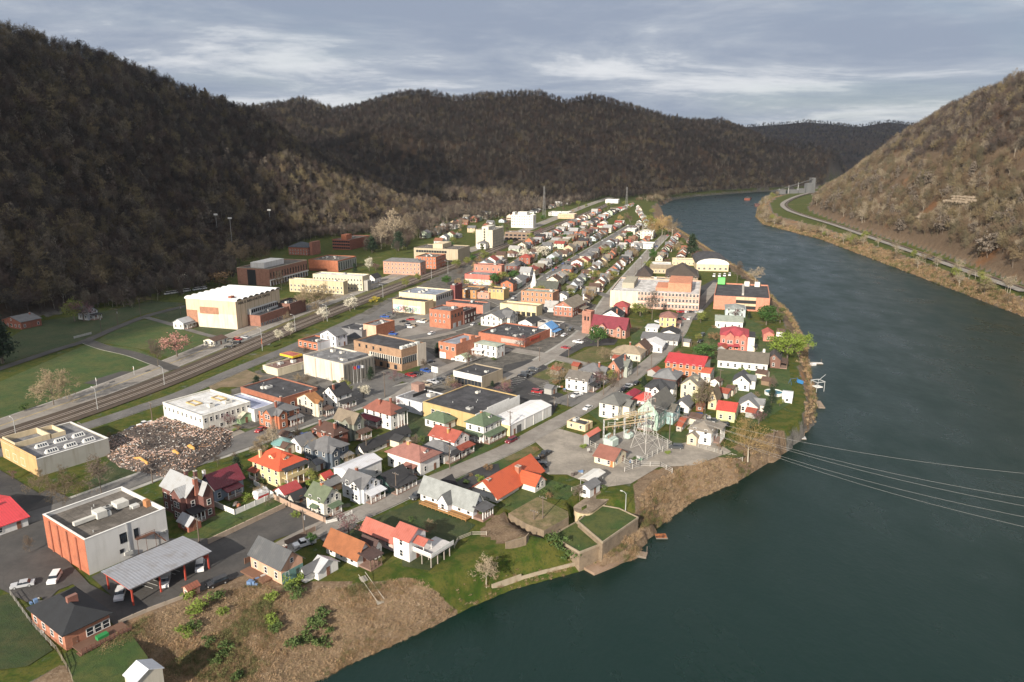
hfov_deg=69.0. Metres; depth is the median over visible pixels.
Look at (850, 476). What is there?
power line
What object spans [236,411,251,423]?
garage
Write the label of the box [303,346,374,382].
concrete building
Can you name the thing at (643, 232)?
hall
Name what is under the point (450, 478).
garage
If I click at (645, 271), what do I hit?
school
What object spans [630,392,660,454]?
lattice tower
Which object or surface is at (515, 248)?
house
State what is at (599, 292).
street
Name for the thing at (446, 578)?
ground
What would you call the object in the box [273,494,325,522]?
fence
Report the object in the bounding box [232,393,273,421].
commercial building
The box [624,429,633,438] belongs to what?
transformer
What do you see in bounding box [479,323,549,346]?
supermarket
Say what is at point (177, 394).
road
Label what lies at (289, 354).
canopy
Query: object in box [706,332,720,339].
bush
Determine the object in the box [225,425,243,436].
gravel lot
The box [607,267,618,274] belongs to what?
garage
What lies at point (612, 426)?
switchgear gantry
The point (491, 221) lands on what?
house
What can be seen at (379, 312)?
plaza
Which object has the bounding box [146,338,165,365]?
bare tree
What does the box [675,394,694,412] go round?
shed
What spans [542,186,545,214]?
phone mast
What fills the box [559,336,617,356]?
parking lot
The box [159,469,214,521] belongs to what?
house
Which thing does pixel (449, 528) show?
lawn
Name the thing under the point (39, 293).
bare tree
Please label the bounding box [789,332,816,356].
willow tree
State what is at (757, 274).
bare tree
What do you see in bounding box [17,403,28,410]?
bush
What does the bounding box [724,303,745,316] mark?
house
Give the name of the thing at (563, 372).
bare tree
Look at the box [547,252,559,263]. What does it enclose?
house
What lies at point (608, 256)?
garage
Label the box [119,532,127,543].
window
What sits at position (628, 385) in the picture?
pickup truck
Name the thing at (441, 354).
garage door
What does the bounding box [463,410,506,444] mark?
house
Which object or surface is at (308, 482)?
bush
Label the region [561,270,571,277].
house
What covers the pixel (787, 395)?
shed
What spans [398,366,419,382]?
lawn
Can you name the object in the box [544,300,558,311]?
garage
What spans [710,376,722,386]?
shed
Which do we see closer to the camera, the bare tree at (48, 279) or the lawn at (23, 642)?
the lawn at (23, 642)
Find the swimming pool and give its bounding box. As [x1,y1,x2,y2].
[764,389,781,396]
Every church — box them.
[531,273,560,292]
[582,309,630,338]
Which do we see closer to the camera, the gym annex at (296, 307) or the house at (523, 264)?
the gym annex at (296, 307)
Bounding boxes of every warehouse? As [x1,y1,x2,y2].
[42,486,168,574]
[423,384,519,427]
[496,400,551,435]
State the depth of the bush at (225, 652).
151.63 m
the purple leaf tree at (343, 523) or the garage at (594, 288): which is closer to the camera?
the purple leaf tree at (343, 523)
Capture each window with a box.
[86,626,94,636]
[94,622,102,632]
[102,618,110,628]
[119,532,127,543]
[133,528,138,537]
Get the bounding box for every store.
[396,381,442,414]
[399,287,452,306]
[453,363,502,387]
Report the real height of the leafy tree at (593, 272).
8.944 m
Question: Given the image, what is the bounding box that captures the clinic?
[505,230,533,240]
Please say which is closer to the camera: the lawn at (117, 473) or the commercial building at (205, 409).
the lawn at (117, 473)
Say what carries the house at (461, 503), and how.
on the ground at (446, 578)
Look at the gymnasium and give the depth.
418.55 m
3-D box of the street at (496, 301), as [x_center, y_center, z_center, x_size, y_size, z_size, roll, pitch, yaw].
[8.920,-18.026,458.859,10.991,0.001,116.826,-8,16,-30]
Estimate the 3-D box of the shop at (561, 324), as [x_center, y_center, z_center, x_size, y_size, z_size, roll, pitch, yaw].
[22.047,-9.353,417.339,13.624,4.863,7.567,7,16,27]
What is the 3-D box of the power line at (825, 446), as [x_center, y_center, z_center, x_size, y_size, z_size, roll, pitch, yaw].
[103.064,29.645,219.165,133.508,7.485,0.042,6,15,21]
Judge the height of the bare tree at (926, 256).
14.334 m
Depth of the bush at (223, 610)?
159.61 m
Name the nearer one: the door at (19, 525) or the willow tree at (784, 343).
the door at (19, 525)
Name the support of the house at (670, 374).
on the ground at (446, 578)
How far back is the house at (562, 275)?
559.33 m
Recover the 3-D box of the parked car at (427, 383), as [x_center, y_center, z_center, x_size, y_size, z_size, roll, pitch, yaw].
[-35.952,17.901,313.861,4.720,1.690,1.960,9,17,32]
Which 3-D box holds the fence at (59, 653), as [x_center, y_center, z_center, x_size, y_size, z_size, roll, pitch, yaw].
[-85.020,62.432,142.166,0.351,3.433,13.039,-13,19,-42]
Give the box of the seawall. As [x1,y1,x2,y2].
[492,562,574,587]
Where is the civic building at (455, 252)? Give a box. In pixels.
[414,241,469,262]
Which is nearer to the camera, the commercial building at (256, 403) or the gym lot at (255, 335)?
the commercial building at (256, 403)
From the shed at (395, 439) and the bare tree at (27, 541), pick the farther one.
the shed at (395, 439)
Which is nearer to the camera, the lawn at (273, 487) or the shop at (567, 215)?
the lawn at (273, 487)
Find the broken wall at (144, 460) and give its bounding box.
[134,457,147,463]
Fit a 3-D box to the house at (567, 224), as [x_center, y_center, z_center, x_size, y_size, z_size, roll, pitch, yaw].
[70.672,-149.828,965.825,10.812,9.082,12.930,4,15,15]
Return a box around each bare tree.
[9,266,25,281]
[9,299,23,314]
[14,270,32,284]
[20,467,53,491]
[22,266,46,283]
[22,535,34,551]
[23,268,49,285]
[24,266,55,282]
[25,368,80,405]
[28,280,50,306]
[29,287,52,312]
[30,261,51,278]
[31,290,51,308]
[37,464,87,504]
[42,281,64,307]
[43,269,57,294]
[49,275,75,298]
[49,290,63,310]
[50,277,74,302]
[51,272,67,302]
[53,272,75,295]
[72,281,88,302]
[82,454,113,492]
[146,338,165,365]
[213,454,220,466]
[218,239,250,265]
[246,239,270,260]
[249,438,268,452]
[252,484,267,493]
[256,431,275,448]
[263,419,278,441]
[265,494,274,504]
[269,270,285,289]
[282,312,291,321]
[292,427,301,436]
[293,283,324,309]
[300,373,310,382]
[310,280,340,306]
[344,451,355,461]
[370,217,389,248]
[381,208,401,236]
[399,212,417,233]
[409,434,420,443]
[421,519,436,533]
[443,375,457,388]
[462,350,474,363]
[468,554,498,587]
[499,377,510,387]
[546,362,568,384]
[572,485,583,500]
[583,286,596,296]
[596,346,611,358]
[605,272,614,283]
[607,369,620,391]
[640,289,664,319]
[642,219,661,230]
[652,214,677,232]
[665,217,680,232]
[672,242,680,250]
[692,377,713,412]
[704,340,719,356]
[721,413,779,461]
[731,261,744,277]
[747,267,764,281]
[767,375,777,386]
[854,235,860,242]
[914,255,925,267]
[918,249,932,264]
[953,258,965,274]
[955,271,965,283]
[976,276,997,293]
[995,234,1010,253]
[998,236,1014,257]
[1000,294,1012,305]
[1004,277,1013,291]
[1005,274,1018,289]
[1008,237,1016,247]
[1008,244,1023,267]
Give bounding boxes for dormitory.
[289,277,347,293]
[313,272,370,290]
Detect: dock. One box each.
[636,546,647,558]
[655,534,667,538]
[816,401,824,408]
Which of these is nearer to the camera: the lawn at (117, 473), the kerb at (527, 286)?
the lawn at (117, 473)
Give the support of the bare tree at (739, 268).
on the ground at (446, 578)
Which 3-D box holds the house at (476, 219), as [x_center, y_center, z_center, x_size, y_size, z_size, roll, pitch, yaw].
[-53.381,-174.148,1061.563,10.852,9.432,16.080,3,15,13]
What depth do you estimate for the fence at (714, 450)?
243.56 m
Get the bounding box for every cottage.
[172,316,196,328]
[271,431,315,453]
[299,555,339,582]
[761,327,774,340]
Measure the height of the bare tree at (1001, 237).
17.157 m
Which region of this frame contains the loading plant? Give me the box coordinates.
[772,178,815,193]
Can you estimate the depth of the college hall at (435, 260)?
631.35 m
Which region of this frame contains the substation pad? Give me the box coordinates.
[596,429,670,466]
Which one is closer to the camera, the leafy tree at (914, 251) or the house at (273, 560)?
the house at (273, 560)
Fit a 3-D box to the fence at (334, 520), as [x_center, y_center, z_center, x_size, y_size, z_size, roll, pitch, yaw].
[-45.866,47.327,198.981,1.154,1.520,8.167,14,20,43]
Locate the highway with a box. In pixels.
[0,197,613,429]
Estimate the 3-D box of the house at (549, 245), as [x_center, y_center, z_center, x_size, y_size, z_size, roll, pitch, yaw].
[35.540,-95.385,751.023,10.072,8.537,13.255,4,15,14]
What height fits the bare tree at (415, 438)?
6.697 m
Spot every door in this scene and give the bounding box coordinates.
[16,521,21,528]
[72,636,77,644]
[439,351,445,358]
[517,424,520,432]
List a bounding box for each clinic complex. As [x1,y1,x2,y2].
[610,276,700,310]
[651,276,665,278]
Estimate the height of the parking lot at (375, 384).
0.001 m
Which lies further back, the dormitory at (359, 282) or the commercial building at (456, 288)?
the dormitory at (359, 282)
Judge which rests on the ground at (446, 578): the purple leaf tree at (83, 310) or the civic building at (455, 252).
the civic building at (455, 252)
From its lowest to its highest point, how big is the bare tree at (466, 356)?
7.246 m
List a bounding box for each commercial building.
[163,389,250,428]
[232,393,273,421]
[341,323,366,337]
[363,318,394,335]
[393,296,432,314]
[429,304,462,328]
[438,333,480,359]
[446,299,489,313]
[450,283,462,299]
[463,306,475,324]
[465,271,499,285]
[474,263,504,273]
[521,288,558,303]
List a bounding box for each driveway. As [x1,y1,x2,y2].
[319,523,357,541]
[457,463,499,490]
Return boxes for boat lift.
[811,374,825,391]
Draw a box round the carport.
[101,536,211,605]
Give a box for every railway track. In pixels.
[0,204,605,435]
[36,203,611,427]
[789,194,1023,287]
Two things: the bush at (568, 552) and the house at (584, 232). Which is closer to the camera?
the bush at (568, 552)
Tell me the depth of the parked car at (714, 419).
270.44 m
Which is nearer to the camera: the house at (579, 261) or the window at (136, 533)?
the window at (136, 533)
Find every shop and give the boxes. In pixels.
[263,356,303,375]
[298,335,330,349]
[462,286,484,298]
[477,290,489,298]
[488,286,508,299]
[538,319,564,328]
[549,211,571,215]
[558,213,576,218]
[567,417,592,431]
[653,262,670,264]
[672,258,693,265]
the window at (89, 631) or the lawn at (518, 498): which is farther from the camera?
the lawn at (518, 498)
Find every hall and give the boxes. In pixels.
[240,376,317,405]
[288,240,320,254]
[383,257,425,274]
[416,253,445,268]
[552,294,589,316]
[605,199,619,202]
[625,228,636,234]
[631,241,654,248]
[640,229,654,238]
[664,352,710,377]
[692,251,728,270]
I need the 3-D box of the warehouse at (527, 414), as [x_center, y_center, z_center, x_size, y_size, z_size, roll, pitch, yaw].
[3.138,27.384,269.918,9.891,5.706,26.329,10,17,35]
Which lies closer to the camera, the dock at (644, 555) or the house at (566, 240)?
the dock at (644, 555)
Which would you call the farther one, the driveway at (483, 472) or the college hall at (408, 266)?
the college hall at (408, 266)
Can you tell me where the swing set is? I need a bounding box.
[788,378,803,384]
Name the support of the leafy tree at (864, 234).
on the ground at (446, 578)
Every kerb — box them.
[0,315,363,456]
[69,382,406,497]
[82,343,150,364]
[130,203,596,386]
[277,309,700,551]
[412,225,633,339]
[532,235,669,364]
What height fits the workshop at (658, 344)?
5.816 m
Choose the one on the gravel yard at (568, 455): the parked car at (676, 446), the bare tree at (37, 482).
the parked car at (676, 446)
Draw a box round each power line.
[642,403,1015,472]
[643,402,1021,497]
[653,404,1022,505]
[655,411,1022,516]
[657,410,1023,526]
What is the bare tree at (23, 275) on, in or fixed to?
on the ground at (446, 578)
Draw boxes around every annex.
[247,301,288,325]
[278,298,305,315]
[700,367,713,382]
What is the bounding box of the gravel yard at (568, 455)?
[535,429,730,487]
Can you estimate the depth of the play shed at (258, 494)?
210.82 m
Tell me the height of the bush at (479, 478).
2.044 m
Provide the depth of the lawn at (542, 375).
329.31 m
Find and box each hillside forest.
[0,17,1023,311]
[811,142,1023,257]
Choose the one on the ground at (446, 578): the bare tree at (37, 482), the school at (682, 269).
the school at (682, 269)
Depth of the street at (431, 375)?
330.27 m
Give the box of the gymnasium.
[184,285,279,329]
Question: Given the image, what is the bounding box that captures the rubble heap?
[106,417,231,476]
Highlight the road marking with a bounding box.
[0,198,610,425]
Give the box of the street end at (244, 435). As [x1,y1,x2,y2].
[197,412,308,466]
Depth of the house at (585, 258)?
656.10 m
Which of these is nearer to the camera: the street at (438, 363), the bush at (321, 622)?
the bush at (321, 622)
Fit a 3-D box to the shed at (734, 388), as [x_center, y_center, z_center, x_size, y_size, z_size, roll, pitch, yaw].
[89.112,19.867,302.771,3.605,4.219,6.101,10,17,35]
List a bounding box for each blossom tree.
[158,332,190,356]
[273,329,284,340]
[283,322,294,334]
[316,305,330,320]
[344,296,357,310]
[357,385,370,397]
[365,257,373,270]
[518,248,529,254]
[535,246,548,256]
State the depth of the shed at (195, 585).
164.90 m
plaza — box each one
[363,301,396,321]
[394,313,456,338]
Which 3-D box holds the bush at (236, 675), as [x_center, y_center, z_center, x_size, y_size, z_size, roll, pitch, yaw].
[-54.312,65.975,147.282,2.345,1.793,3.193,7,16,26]
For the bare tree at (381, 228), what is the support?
on the ground at (446, 578)
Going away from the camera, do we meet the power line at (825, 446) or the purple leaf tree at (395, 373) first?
the power line at (825, 446)
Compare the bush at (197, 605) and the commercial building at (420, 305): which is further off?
the commercial building at (420, 305)
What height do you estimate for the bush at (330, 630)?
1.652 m
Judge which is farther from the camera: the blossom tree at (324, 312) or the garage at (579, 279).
the garage at (579, 279)
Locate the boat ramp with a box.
[584,555,632,574]
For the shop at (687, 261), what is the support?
on the ground at (446, 578)
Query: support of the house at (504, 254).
on the ground at (446, 578)
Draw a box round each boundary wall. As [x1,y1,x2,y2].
[73,332,91,338]
[118,595,182,622]
[207,503,285,543]
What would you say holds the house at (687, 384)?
on the ground at (446, 578)
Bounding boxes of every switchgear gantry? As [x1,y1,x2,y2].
[603,412,645,440]
[614,408,652,434]
[623,409,638,427]
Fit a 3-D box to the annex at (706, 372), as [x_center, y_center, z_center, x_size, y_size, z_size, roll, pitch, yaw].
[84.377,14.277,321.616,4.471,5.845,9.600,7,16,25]
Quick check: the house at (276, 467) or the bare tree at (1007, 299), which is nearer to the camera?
the house at (276, 467)
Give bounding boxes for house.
[0,495,29,534]
[1,312,41,329]
[78,306,101,319]
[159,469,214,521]
[201,463,244,501]
[240,535,305,584]
[247,448,310,486]
[257,396,303,429]
[296,389,334,416]
[303,431,354,468]
[304,481,343,516]
[310,385,323,397]
[310,419,348,442]
[320,327,347,346]
[322,381,356,408]
[322,528,383,571]
[333,407,372,441]
[340,466,386,504]
[359,516,394,551]
[361,397,408,429]
[370,272,381,283]
[384,440,442,475]
[390,521,453,567]
[417,475,494,521]
[421,230,430,237]
[422,439,461,464]
[423,411,456,427]
[428,424,475,457]
[433,237,444,242]
[440,234,449,240]
[447,231,455,237]
[462,220,469,224]
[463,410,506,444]
[467,225,476,231]
[468,454,546,502]
[470,215,478,221]
[471,340,504,357]
[477,240,488,248]
[479,259,492,262]
[481,307,517,326]
[486,220,494,224]
[487,255,498,263]
[495,251,507,261]
[496,255,506,263]
[501,278,516,291]
[507,250,519,256]
[507,262,520,272]
[508,245,521,254]
[513,274,525,284]
[514,278,522,288]
[518,241,526,249]
[518,315,541,326]
[519,254,532,263]
[519,260,526,266]
[519,267,535,279]
[525,237,534,245]
[526,242,533,248]
[529,265,538,275]
[532,263,545,271]
[533,237,542,242]
[535,233,545,240]
[538,260,551,268]
[538,320,561,336]
[540,258,553,266]
[541,242,552,250]
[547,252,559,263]
[547,274,561,282]
[550,271,565,283]
[553,250,562,260]
[554,240,566,248]
[558,238,569,244]
[560,250,568,256]
[561,222,570,228]
[561,265,573,272]
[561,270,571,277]
[563,231,574,233]
[564,243,575,253]
[565,369,601,392]
[569,228,578,233]
[569,234,578,241]
[571,258,583,268]
[572,263,581,270]
[573,241,584,248]
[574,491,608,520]
[578,229,589,236]
[578,238,590,245]
[578,362,609,384]
[580,253,595,262]
[580,256,590,264]
[589,248,599,256]
[598,391,636,419]
[599,228,608,233]
[602,241,612,247]
[602,306,624,316]
[603,224,612,232]
[605,238,614,246]
[607,353,632,379]
[614,301,630,316]
[616,234,623,239]
[625,388,640,399]
[632,392,651,405]
[634,338,652,356]
[636,386,680,431]
[638,379,677,398]
[652,367,683,386]
[659,311,681,327]
[680,373,704,397]
[686,419,726,445]
[708,382,721,409]
[715,315,743,327]
[715,400,739,422]
[717,349,769,370]
[718,326,755,350]
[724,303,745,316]
[732,369,756,390]
[738,392,765,412]
[768,349,787,368]
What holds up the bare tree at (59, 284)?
on the ground at (446, 578)
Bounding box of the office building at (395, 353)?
[354,334,425,370]
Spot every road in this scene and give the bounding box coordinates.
[0,305,185,369]
[0,314,369,455]
[82,340,180,370]
[145,317,230,338]
[780,191,1023,290]
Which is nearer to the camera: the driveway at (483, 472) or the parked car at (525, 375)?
the driveway at (483, 472)
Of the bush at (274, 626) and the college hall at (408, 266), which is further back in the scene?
the college hall at (408, 266)
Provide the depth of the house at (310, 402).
277.36 m
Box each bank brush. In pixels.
[96,195,1023,681]
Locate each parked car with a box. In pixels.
[9,578,34,589]
[46,568,62,584]
[195,557,204,572]
[205,573,228,588]
[231,340,240,343]
[254,426,266,432]
[409,490,419,500]
[422,380,431,385]
[434,377,444,380]
[505,435,516,443]
[517,373,528,377]
[528,366,538,370]
[531,388,542,393]
[538,461,547,467]
[583,405,592,409]
[619,386,627,392]
[632,380,640,385]
[668,443,682,448]
[706,417,719,421]
[716,420,729,426]
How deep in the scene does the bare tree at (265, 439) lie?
245.31 m
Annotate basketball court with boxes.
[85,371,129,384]
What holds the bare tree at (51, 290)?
on the ground at (446, 578)
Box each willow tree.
[766,330,803,357]
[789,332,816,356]
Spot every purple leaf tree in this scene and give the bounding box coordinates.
[63,301,94,320]
[220,412,235,427]
[336,510,360,534]
[387,369,402,379]
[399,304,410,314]
[449,381,464,390]
[493,380,516,392]
[514,335,526,345]
[593,371,607,386]
[751,410,765,424]
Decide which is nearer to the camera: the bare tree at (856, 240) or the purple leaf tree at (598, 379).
the purple leaf tree at (598, 379)
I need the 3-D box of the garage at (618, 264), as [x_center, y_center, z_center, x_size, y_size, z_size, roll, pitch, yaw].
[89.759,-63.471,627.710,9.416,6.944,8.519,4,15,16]
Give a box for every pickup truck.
[113,585,126,601]
[136,420,151,425]
[159,572,170,588]
[292,537,315,548]
[405,372,416,376]
[420,368,430,372]
[426,378,438,383]
[520,370,533,374]
[538,449,551,457]
[571,392,582,397]
[572,339,583,342]
[623,383,632,388]
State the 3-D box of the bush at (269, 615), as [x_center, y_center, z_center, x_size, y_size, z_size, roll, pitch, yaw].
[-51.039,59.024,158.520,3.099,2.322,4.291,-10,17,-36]
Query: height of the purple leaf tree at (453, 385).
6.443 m
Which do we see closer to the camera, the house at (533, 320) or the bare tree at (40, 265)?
the house at (533, 320)
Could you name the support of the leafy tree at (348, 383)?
on the ground at (446, 578)
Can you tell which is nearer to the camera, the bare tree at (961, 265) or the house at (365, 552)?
the house at (365, 552)
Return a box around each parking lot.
[0,470,44,510]
[0,527,133,624]
[92,500,327,611]
[316,370,452,398]
[485,359,562,414]
[549,391,596,406]
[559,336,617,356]
[677,313,698,319]
[700,279,717,309]
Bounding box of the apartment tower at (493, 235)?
[476,225,503,247]
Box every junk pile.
[29,597,39,604]
[246,579,257,585]
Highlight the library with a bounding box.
[237,258,308,285]
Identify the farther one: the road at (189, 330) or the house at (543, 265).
the house at (543, 265)
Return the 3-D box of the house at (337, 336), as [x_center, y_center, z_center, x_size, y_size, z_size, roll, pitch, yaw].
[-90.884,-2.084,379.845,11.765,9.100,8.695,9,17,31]
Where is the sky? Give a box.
[0,0,1023,126]
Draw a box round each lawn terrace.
[508,497,568,537]
[553,521,598,571]
[577,505,638,561]
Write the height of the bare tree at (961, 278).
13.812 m
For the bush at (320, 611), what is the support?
on the ground at (446, 578)
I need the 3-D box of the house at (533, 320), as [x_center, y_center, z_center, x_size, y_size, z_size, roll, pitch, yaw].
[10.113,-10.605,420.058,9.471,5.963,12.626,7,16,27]
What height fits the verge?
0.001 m
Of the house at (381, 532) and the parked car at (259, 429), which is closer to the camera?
the house at (381, 532)
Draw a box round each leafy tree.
[60,296,86,320]
[303,468,319,479]
[306,531,317,543]
[341,380,353,389]
[440,275,450,281]
[464,256,470,262]
[479,250,489,259]
[489,273,501,284]
[498,271,509,279]
[507,270,518,278]
[567,288,575,295]
[568,272,577,279]
[583,261,591,267]
[586,269,597,276]
[586,324,608,346]
[600,246,609,253]
[606,368,617,382]
[629,303,647,315]
[641,215,657,226]
[647,248,656,256]
[691,343,717,355]
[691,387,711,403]
[696,310,706,322]
[757,304,779,324]
[848,234,857,242]
[861,231,870,238]
[911,249,916,257]
[952,266,962,278]
[977,271,985,280]
[980,275,991,284]
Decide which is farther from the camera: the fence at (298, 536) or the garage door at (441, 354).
the garage door at (441, 354)
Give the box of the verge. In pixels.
[119,262,450,390]
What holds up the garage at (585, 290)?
on the ground at (446, 578)
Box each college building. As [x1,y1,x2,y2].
[308,255,356,271]
[332,234,369,249]
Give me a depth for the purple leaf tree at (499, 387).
297.65 m
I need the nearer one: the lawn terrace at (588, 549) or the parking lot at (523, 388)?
the lawn terrace at (588, 549)
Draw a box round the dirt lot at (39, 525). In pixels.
[0,489,69,599]
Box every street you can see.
[27,380,442,523]
[276,282,716,550]
[354,320,455,378]
[387,348,510,400]
[402,225,631,339]
[425,211,606,318]
[487,298,581,330]
[499,235,666,381]
[508,348,633,378]
[539,273,609,296]
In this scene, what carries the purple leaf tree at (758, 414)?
on the ground at (446, 578)
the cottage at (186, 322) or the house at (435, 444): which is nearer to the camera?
the house at (435, 444)
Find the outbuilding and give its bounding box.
[333,453,382,477]
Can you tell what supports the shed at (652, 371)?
on the ground at (446, 578)
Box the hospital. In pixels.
[511,211,535,227]
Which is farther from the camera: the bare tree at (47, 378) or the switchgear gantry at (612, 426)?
the bare tree at (47, 378)
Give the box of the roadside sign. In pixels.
[431,366,437,372]
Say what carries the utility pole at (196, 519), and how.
on the ground at (446, 578)
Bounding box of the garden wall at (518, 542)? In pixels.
[505,533,528,548]
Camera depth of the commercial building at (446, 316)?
416.81 m
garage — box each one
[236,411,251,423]
[273,480,301,499]
[286,487,306,503]
[441,474,457,485]
[455,352,471,361]
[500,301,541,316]
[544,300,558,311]
[559,291,568,300]
[565,285,576,292]
[570,279,582,289]
[572,276,584,283]
[578,271,587,281]
[580,269,591,277]
[581,289,593,299]
[582,294,591,303]
[585,286,596,295]
[589,283,604,291]
[592,261,600,268]
[594,279,604,285]
[599,272,610,281]
[599,275,607,284]
[602,254,610,260]
[607,251,614,258]
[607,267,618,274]
[609,264,619,272]
[615,261,623,269]
[618,258,626,265]
[619,242,629,248]
[619,256,631,262]
[624,251,632,258]
[634,242,642,248]
[645,324,660,331]
[655,254,663,260]
[660,326,680,333]
[713,277,769,311]
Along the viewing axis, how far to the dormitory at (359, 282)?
531.04 m
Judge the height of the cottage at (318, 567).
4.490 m
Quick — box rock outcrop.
[943,195,976,204]
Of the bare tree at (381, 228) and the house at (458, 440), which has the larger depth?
the bare tree at (381, 228)
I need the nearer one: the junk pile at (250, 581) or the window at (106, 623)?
the window at (106, 623)
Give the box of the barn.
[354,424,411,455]
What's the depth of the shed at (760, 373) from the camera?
323.65 m
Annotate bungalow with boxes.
[26,586,131,656]
[376,463,418,494]
[610,342,646,361]
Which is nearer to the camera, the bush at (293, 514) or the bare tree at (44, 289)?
the bush at (293, 514)
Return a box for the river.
[315,191,1023,681]
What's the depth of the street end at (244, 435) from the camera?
257.90 m
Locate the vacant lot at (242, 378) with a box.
[208,369,261,389]
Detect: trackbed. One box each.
[0,203,613,446]
[785,193,1023,288]
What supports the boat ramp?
on the ground at (446, 578)
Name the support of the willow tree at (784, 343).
on the lawn at (782, 377)
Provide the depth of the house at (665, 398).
266.07 m
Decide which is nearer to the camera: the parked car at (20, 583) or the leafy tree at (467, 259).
the parked car at (20, 583)
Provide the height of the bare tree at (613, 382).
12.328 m
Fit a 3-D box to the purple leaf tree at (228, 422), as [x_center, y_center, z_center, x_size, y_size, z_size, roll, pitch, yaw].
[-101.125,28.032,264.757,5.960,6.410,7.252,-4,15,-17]
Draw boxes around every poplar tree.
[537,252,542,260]
[777,307,785,322]
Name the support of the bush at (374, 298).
on the ground at (446, 578)
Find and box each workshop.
[0,422,109,476]
[640,331,681,345]
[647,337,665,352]
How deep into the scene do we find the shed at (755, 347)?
368.08 m
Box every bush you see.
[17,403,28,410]
[173,624,194,638]
[179,590,195,600]
[184,607,202,618]
[185,593,210,609]
[186,618,202,631]
[201,634,215,648]
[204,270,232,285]
[206,653,222,664]
[208,588,225,600]
[215,606,231,615]
[216,638,234,657]
[230,669,246,680]
[241,491,252,501]
[258,478,268,484]
[263,589,279,601]
[264,611,279,629]
[267,620,282,633]
[281,581,308,599]
[282,572,303,588]
[283,635,303,649]
[289,510,299,517]
[299,629,312,645]
[302,615,327,629]
[305,479,319,485]
[305,604,332,625]
[311,634,332,649]
[322,626,334,633]
[368,296,379,301]
[475,474,484,481]
[545,530,569,550]
[553,482,562,489]
[561,544,581,559]
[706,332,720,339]
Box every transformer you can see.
[603,433,617,446]
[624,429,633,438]
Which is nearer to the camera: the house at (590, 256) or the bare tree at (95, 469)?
the bare tree at (95, 469)
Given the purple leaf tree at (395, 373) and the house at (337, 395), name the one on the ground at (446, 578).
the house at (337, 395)
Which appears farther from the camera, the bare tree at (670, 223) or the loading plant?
the loading plant
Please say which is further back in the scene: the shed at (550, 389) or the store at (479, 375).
the store at (479, 375)
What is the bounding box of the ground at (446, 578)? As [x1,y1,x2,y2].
[0,38,1023,681]
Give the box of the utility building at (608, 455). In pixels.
[592,443,626,467]
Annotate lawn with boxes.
[0,301,184,364]
[0,344,156,417]
[0,593,52,669]
[64,631,147,681]
[88,461,136,488]
[97,320,210,357]
[152,307,236,335]
[184,498,285,537]
[243,405,365,444]
[247,464,319,499]
[345,438,506,511]
[347,500,474,570]
[392,401,484,462]
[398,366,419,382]
[456,458,511,486]
[498,478,576,510]
[503,446,540,460]
[532,362,571,382]
[569,346,613,362]
[588,409,630,423]
[631,319,686,367]
[661,431,743,457]
[692,317,793,427]
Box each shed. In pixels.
[122,659,163,681]
[176,512,202,532]
[181,580,200,596]
[203,334,227,345]
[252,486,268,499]
[276,441,294,453]
[278,429,294,438]
[309,456,324,471]
[318,470,333,481]
[324,475,341,489]
[389,433,408,446]
[543,383,557,394]
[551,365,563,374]
[571,361,582,370]
[579,477,600,497]
[584,427,600,445]
[647,366,660,375]
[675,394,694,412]
[675,416,689,431]
[682,338,691,346]
[688,412,705,423]
[695,401,706,411]
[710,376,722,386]
[717,343,729,350]
[719,387,732,398]
[725,384,737,395]
[745,406,759,417]
[751,343,757,351]
[755,369,770,378]
[761,376,771,385]
[776,328,785,335]
[782,390,793,403]
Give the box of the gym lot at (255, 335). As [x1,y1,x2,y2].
[228,327,269,347]
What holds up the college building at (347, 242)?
on the ground at (446, 578)
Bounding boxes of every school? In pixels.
[636,265,653,277]
[650,264,673,273]
[665,262,698,279]
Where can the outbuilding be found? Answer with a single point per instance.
(369, 464)
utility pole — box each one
[194,518,199,541]
[299,509,305,530]
[446,445,450,468]
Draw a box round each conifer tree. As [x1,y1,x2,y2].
[0,314,20,363]
[229,455,243,469]
[252,375,259,382]
[352,263,357,272]
[365,367,374,380]
[366,235,377,252]
[390,231,405,249]
[433,343,438,354]
[641,376,646,386]
[684,233,698,256]
[759,399,771,415]
[767,387,775,402]
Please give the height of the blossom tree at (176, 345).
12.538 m
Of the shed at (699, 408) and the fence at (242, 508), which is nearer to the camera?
the fence at (242, 508)
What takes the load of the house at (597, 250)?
on the ground at (446, 578)
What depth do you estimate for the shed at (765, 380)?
313.73 m
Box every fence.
[9,590,56,651]
[55,645,72,681]
[214,480,273,514]
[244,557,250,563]
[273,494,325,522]
[284,526,315,543]
[326,510,351,523]
[454,531,486,547]
[590,422,672,464]
[624,461,672,471]
[690,442,742,460]
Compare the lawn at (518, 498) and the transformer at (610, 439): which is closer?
the lawn at (518, 498)
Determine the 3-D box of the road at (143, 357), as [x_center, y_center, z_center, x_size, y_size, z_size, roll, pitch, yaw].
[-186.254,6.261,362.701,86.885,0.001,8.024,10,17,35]
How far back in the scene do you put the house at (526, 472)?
215.26 m
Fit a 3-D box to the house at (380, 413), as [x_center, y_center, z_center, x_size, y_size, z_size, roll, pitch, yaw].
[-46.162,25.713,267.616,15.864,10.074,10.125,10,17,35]
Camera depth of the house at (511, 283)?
527.49 m
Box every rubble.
[108,416,230,473]
[108,416,232,476]
[108,425,234,474]
[109,419,230,475]
[110,417,231,472]
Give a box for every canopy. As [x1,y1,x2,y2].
[280,351,302,357]
[578,468,605,484]
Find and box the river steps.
[358,572,383,604]

